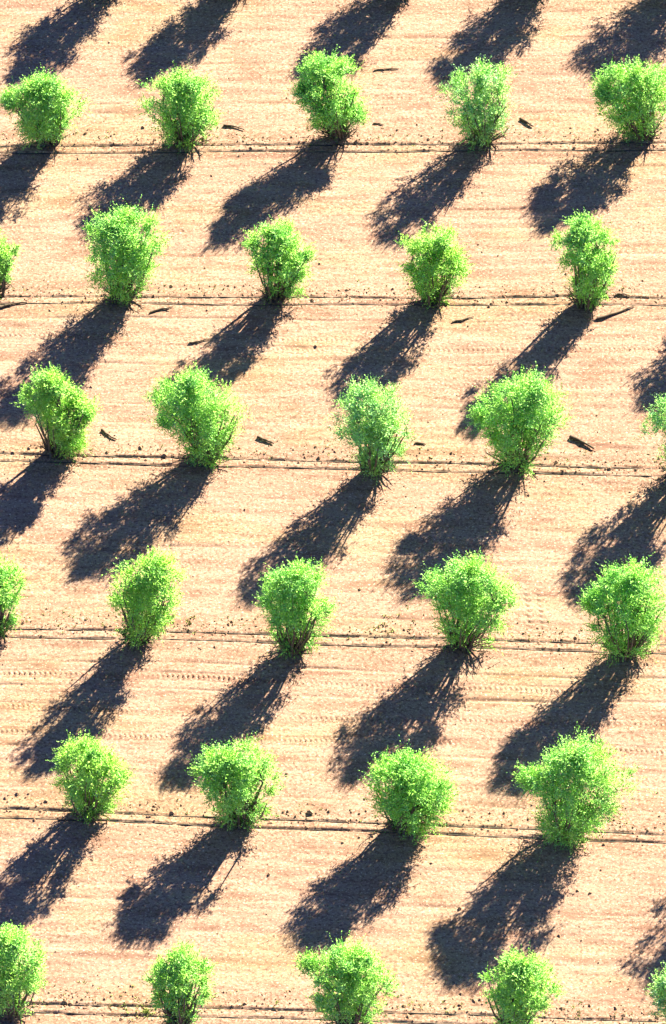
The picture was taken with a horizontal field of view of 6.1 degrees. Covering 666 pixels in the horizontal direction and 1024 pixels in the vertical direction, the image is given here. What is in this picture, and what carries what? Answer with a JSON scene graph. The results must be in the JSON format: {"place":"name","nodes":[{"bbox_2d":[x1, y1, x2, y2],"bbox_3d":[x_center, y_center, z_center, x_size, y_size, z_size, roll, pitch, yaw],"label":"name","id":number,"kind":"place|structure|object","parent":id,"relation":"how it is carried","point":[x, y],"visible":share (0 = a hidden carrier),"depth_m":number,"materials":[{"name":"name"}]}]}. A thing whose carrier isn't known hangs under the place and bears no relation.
{"place":"outdoors","nodes":[
{"label":"outdoors","id":0,"kind":"place"},
{"bbox_2d":[0,0,665,1023],"bbox_3d":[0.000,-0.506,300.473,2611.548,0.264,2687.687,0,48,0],"label":"ground","id":1,"kind":"structure","parent":0,"point":[170,704],"depth_m":300.06,"materials":[{"name":"soil"}]},
{"bbox_2d":[0,229,21,296],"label":"olive tree","id":2,"kind":"object","parent":1,"relation":"on","point":[6,261],"visible":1,"depth_m":307.84,"materials":[{"name":"green plant"}]},
{"bbox_2d":[0,302,26,307],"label":"cut branch","id":3,"kind":"object","parent":1,"relation":"on","point":[5,305],"visible":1,"depth_m":309.07,"materials":[{"name":"brown wood"}]},
{"bbox_2d":[0,550,32,640],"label":"olive tree","id":4,"kind":"object","parent":1,"relation":"on","point":[8,599],"visible":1,"depth_m":292.03,"materials":[{"name":"green plant"}]},
{"bbox_2d":[0,922,53,1023],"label":"olive tree","id":5,"kind":"object","parent":1,"relation":"on","point":[14,982],"visible":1,"depth_m":276.47,"materials":[{"name":"green plant"}]},
{"bbox_2d":[0,64,95,155],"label":"olive tree","id":6,"kind":"object","parent":1,"relation":"on","point":[40,101],"visible":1,"depth_m":314.38,"materials":[{"name":"green plant"}]},
{"bbox_2d":[11,362,102,464],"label":"olive tree","id":7,"kind":"object","parent":1,"relation":"on","point":[65,437],"visible":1,"depth_m":300.01,"materials":[{"name":"green plant"}]},
{"bbox_2d":[46,729,138,827],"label":"olive tree","id":8,"kind":"object","parent":1,"relation":"on","point":[88,795],"visible":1,"depth_m":284.82,"materials":[{"name":"green plant"}]},
{"bbox_2d":[101,428,116,439],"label":"cut branch","id":9,"kind":"object","parent":1,"relation":"on","point":[104,431],"visible":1,"depth_m":303.29,"materials":[{"name":"brown wood"}]},
{"bbox_2d":[80,194,173,307],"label":"olive tree","id":10,"kind":"object","parent":1,"relation":"on","point":[130,267],"visible":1,"depth_m":306.28,"materials":[{"name":"green plant"}]},
{"bbox_2d":[101,544,189,652],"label":"olive tree","id":11,"kind":"object","parent":1,"relation":"on","point":[143,591],"visible":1,"depth_m":291.46,"materials":[{"name":"green plant"}]},
{"bbox_2d":[150,306,172,312],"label":"cut branch","id":12,"kind":"object","parent":1,"relation":"on","point":[155,310],"visible":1,"depth_m":308.86,"materials":[{"name":"brown wood"}]},
{"bbox_2d":[138,936,218,1023],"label":"olive tree","id":13,"kind":"object","parent":1,"relation":"on","point":[172,976],"visible":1,"depth_m":276.73,"materials":[{"name":"green plant"}]},
{"bbox_2d":[131,59,226,160],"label":"olive tree","id":14,"kind":"object","parent":1,"relation":"on","point":[185,125],"visible":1,"depth_m":314.47,"materials":[{"name":"green plant"}]},
{"bbox_2d":[139,362,255,468],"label":"olive tree","id":15,"kind":"object","parent":1,"relation":"on","point":[209,442],"visible":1,"depth_m":299.54,"materials":[{"name":"green plant"}]},
{"bbox_2d":[223,124,243,129],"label":"cut branch","id":16,"kind":"object","parent":1,"relation":"on","point":[226,125],"visible":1,"depth_m":317.57,"materials":[{"name":"brown wood"}]},
{"bbox_2d":[184,730,287,832],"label":"olive tree","id":17,"kind":"object","parent":1,"relation":"on","point":[224,768],"visible":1,"depth_m":284.60,"materials":[{"name":"green plant"}]},
{"bbox_2d":[28,1011,444,1023],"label":"drip hose","id":18,"kind":"object","parent":1,"relation":"on","point":[242,1018],"visible":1,"depth_m":279.55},
{"bbox_2d":[257,435,273,443],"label":"cut branch","id":19,"kind":"object","parent":1,"relation":"on","point":[261,438],"visible":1,"depth_m":303.04,"materials":[{"name":"brown wood"}]},
{"bbox_2d":[233,215,320,309],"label":"olive tree","id":20,"kind":"object","parent":1,"relation":"on","point":[282,241],"visible":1,"depth_m":306.88,"materials":[{"name":"green plant"}]},
{"bbox_2d":[251,551,343,659],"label":"olive tree","id":21,"kind":"object","parent":1,"relation":"on","point":[296,636],"visible":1,"depth_m":291.16,"materials":[{"name":"green plant"}]},
{"bbox_2d":[0,453,654,468],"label":"drip hose","id":22,"kind":"object","parent":1,"relation":"on","point":[348,462],"visible":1,"depth_m":302.21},
{"bbox_2d":[284,44,374,144],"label":"olive tree","id":23,"kind":"object","parent":1,"relation":"on","point":[335,113],"visible":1,"depth_m":314.59,"materials":[{"name":"green plant"}]},
{"bbox_2d":[0,126,663,1020],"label":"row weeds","id":24,"kind":"object","parent":1,"relation":"on","point":[348,638],"visible":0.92,"depth_m":294.79,"materials":[{"name":"green plant"}]},
{"bbox_2d":[0,0,665,1023],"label":"soil clods","id":25,"kind":"object","parent":1,"relation":"on","point":[66,1000],"visible":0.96,"depth_m":296.55,"materials":[{"name":"brown soil"}]},
{"bbox_2d":[0,461,665,477],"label":"drip hose","id":26,"kind":"object","parent":1,"relation":"on","point":[341,469],"visible":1,"depth_m":301.90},
{"bbox_2d":[0,149,665,153],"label":"drip hose","id":27,"kind":"object","parent":1,"relation":"on","point":[326,151],"visible":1,"depth_m":316.48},
{"bbox_2d":[0,817,665,843],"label":"drip hose","id":28,"kind":"object","parent":1,"relation":"on","point":[320,830],"visible":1,"depth_m":286.86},
{"bbox_2d":[0,303,665,306],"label":"drip hose","id":29,"kind":"object","parent":1,"relation":"on","point":[339,304],"visible":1,"depth_m":309.21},
{"bbox_2d":[0,808,665,835],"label":"drip hose","id":30,"kind":"object","parent":1,"relation":"on","point":[317,820],"visible":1,"depth_m":287.20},
{"bbox_2d":[0,296,665,298],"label":"drip hose","id":31,"kind":"object","parent":1,"relation":"on","point":[321,297],"visible":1,"depth_m":309.56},
{"bbox_2d":[1,142,665,146],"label":"drip hose","id":32,"kind":"object","parent":1,"relation":"on","point":[328,145],"visible":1,"depth_m":316.83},
{"bbox_2d":[6,636,665,654],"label":"drip hose","id":33,"kind":"object","parent":1,"relation":"on","point":[313,644],"visible":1,"depth_m":294.37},
{"bbox_2d":[9,628,665,644],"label":"drip hose","id":34,"kind":"object","parent":1,"relation":"on","point":[320,636],"visible":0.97,"depth_m":294.71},
{"bbox_2d":[31,1004,662,1021],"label":"drip hose","id":35,"kind":"object","parent":1,"relation":"on","point":[381,1013],"visible":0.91,"depth_m":279.69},
{"bbox_2d":[287,930,410,1023],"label":"olive tree","id":36,"kind":"object","parent":1,"relation":"on","point":[348,986],"visible":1,"depth_m":276.03,"materials":[{"name":"green plant"}]},
{"bbox_2d":[322,374,422,488],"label":"olive tree","id":37,"kind":"object","parent":1,"relation":"on","point":[375,431],"visible":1,"depth_m":298.58,"materials":[{"name":"green plant"}]},
{"bbox_2d":[374,66,398,70],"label":"cut branch","id":38,"kind":"object","parent":1,"relation":"on","point":[386,68],"visible":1,"depth_m":320.41,"materials":[{"name":"brown wood"}]},
{"bbox_2d":[357,739,462,844],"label":"olive tree","id":39,"kind":"object","parent":1,"relation":"on","point":[406,803],"visible":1,"depth_m":284.29,"materials":[{"name":"green plant"}]},
{"bbox_2d":[394,219,473,309],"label":"olive tree","id":40,"kind":"object","parent":1,"relation":"on","point":[430,288],"visible":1,"depth_m":306.88,"materials":[{"name":"green plant"}]},
{"bbox_2d":[452,316,473,322],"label":"cut branch","id":41,"kind":"object","parent":1,"relation":"on","point":[462,319],"visible":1,"depth_m":308.42,"materials":[{"name":"brown wood"}]},
{"bbox_2d":[409,546,525,656],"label":"olive tree","id":42,"kind":"object","parent":1,"relation":"on","point":[463,591],"visible":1,"depth_m":291.31,"materials":[{"name":"green plant"}]},
{"bbox_2d":[431,53,521,152],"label":"olive tree","id":43,"kind":"object","parent":1,"relation":"on","point":[480,127],"visible":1,"depth_m":314.56,"materials":[{"name":"green plant"}]},
{"bbox_2d":[463,365,576,483],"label":"olive tree","id":44,"kind":"object","parent":1,"relation":"on","point":[521,425],"visible":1,"depth_m":298.93,"materials":[{"name":"green plant"}]},
{"bbox_2d":[474,944,565,1023],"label":"olive tree","id":45,"kind":"object","parent":1,"relation":"on","point":[517,994],"visible":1,"depth_m":276.03,"materials":[{"name":"green plant"}]},
{"bbox_2d":[519,117,532,126],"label":"cut branch","id":46,"kind":"object","parent":1,"relation":"on","point":[524,120],"visible":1,"depth_m":317.77,"materials":[{"name":"brown wood"}]},
{"bbox_2d":[506,725,656,865],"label":"olive tree","id":47,"kind":"object","parent":1,"relation":"on","point":[573,821],"visible":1,"depth_m":283.43,"materials":[{"name":"green plant"}]},
{"bbox_2d":[569,435,593,448],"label":"cut branch","id":48,"kind":"object","parent":1,"relation":"on","point":[579,440],"visible":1,"depth_m":302.96,"materials":[{"name":"brown wood"}]},
{"bbox_2d":[545,208,627,312],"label":"olive tree","id":49,"kind":"object","parent":1,"relation":"on","point":[595,268],"visible":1,"depth_m":306.12,"materials":[{"name":"green plant"}]},
{"bbox_2d":[597,305,633,318],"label":"cut branch","id":50,"kind":"object","parent":1,"relation":"on","point":[607,315],"visible":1,"depth_m":308.64,"materials":[{"name":"brown wood"}]},
{"bbox_2d":[576,555,665,664],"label":"olive tree","id":51,"kind":"object","parent":1,"relation":"on","point":[626,646],"visible":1,"depth_m":290.94,"materials":[{"name":"green plant"}]},
{"bbox_2d":[580,53,665,145],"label":"olive tree","id":52,"kind":"object","parent":1,"relation":"on","point":[639,107],"visible":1,"depth_m":314.73,"materials":[{"name":"green plant"}]},
{"bbox_2d":[633,392,665,474],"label":"olive tree","id":53,"kind":"object","parent":1,"relation":"on","point":[657,421],"visible":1,"depth_m":299.02,"materials":[{"name":"green plant"}]},
{"bbox_2d":[644,961,665,1023],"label":"olive tree","id":54,"kind":"object","parent":1,"relation":"on","point":[657,995],"visible":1,"depth_m":276.87,"materials":[{"name":"green plant"}]}
]}

